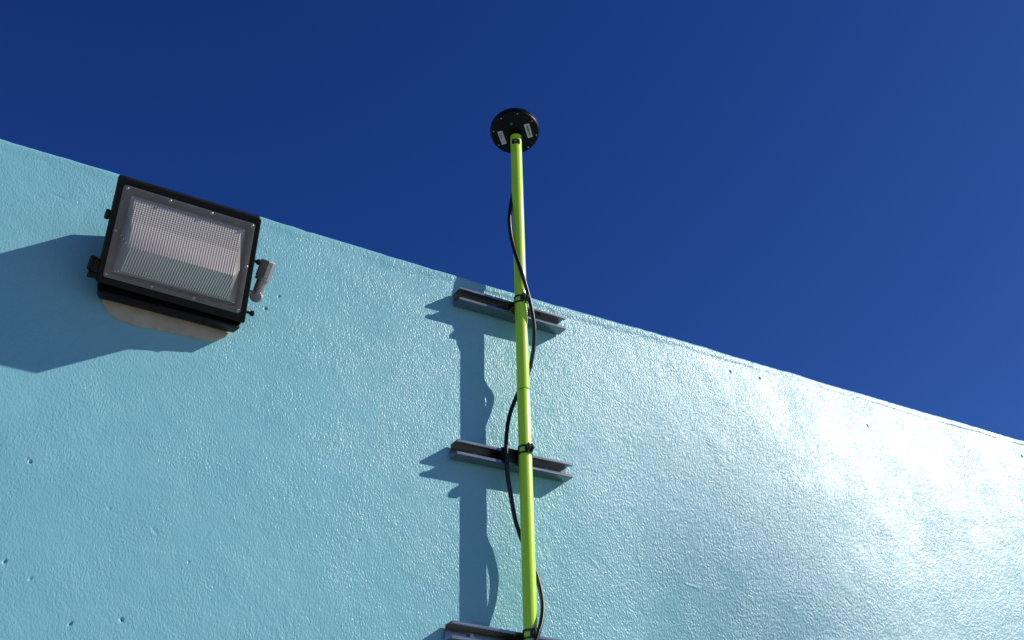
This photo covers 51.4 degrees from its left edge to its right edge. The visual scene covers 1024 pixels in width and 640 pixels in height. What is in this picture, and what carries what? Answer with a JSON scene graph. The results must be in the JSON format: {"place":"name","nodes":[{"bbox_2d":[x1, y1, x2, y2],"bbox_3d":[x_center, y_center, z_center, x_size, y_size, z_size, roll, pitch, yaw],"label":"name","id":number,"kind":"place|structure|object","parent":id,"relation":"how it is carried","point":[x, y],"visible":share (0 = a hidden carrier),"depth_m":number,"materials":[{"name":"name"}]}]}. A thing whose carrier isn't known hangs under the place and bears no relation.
{"place":"outdoors","nodes":[
{"label":"outdoors","id":0,"kind":"place"},
{"bbox_2d":[0,0,1023,440],"label":"sky","id":1,"kind":"structure","parent":0,"point":[830,192],"materials":[{"name":"blue"}]},
{"label":"ground","id":2,"kind":"structure","parent":0,"visible":0},
{"bbox_2d":[0,139,1023,639],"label":"rendered wall","id":3,"kind":"structure","parent":2,"relation":"on","point":[280,465],"depth_m":3.02,"materials":[{"name":"teal paint"}]},
{"bbox_2d":[87,175,275,341],"bbox_3d":[-0.838,-0.147,2.752,0.463,0.290,0.264,15,-35,-26],"label":"wall light","id":4,"kind":"object","parent":3,"relation":"attached to","point":[173,261],"visible":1,"depth_m":2.72,"materials":[{"name":"black paint"}]},
{"bbox_2d":[444,620,560,639],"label":"strut channel","id":5,"kind":"object","parent":3,"relation":"attached to","point":[456,630],"visible":1,"depth_m":2.80,"materials":[{"name":"metal"}]},
{"bbox_2d":[454,287,565,334],"bbox_3d":[-0.004,-0.027,3.381,0.384,0.046,0.043,16,-35,-26],"label":"strut channel","id":6,"kind":"object","parent":3,"relation":"attached to","point":[479,302],"visible":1,"depth_m":3.36,"materials":[{"name":"metal"}]},
{"bbox_2d":[451,439,572,481],"bbox_3d":[0.003,0.413,3.112,0.387,0.046,0.043,15,-35,-26],"label":"strut channel","id":7,"kind":"object","parent":3,"relation":"attached to","point":[489,456],"visible":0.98,"depth_m":3.09,"materials":[{"name":"metal"}]},
{"bbox_2d":[501,447,517,463],"bbox_3d":[-0.014,0.403,3.105,0.061,0.042,0.046,15,-35,-26],"label":"tape wrap","id":8,"kind":"object","parent":7,"relation":"attached to","point":[513,455],"visible":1,"depth_m":3.09,"materials":[{"name":"black plastic"}]},
{"bbox_2d":[510,133,537,639],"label":"antenna pole","id":9,"kind":"object","parent":3,"relation":"attached to","point":[529,591],"visible":0.99,"depth_m":3.16,"materials":[{"name":"yellow plastic"}]},
{"bbox_2d":[490,108,539,152],"bbox_3d":[0.010,-0.665,3.735,0.172,0.090,0.168,15,-35,-26],"label":"satellite antenna","id":10,"kind":"object","parent":9,"relation":"attached to","point":[506,124],"visible":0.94,"depth_m":3.71,"materials":[{"name":"black plastic"}]},
{"bbox_2d":[508,292,528,310],"bbox_3d":[0.023,-0.056,3.370,0.044,0.028,0.094,15,-35,-26],"label":"pipe clamp","id":11,"kind":"object","parent":9,"relation":"attached to","point":[524,296],"visible":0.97,"depth_m":3.34,"materials":[{"name":"metal"}]},
{"bbox_2d":[504,193,544,639],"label":"coax cable","id":12,"kind":"object","parent":9,"relation":"attached to","point":[510,492],"visible":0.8,"depth_m":3.13,"materials":[{"name":"black rubber"}]},
{"bbox_2d":[517,442,534,455],"bbox_3d":[0.034,0.385,3.103,0.044,0.028,0.094,15,-35,-26],"label":"pipe clamp","id":13,"kind":"object","parent":9,"relation":"attached to","point":[529,447],"visible":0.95,"depth_m":3.08,"materials":[{"name":"metal"}]},
{"bbox_2d":[515,627,539,639],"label":"pipe clamp","id":14,"kind":"object","parent":9,"relation":"attached to","point":[533,631],"visible":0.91,"depth_m":2.81,"materials":[{"name":"metal"}]}
]}

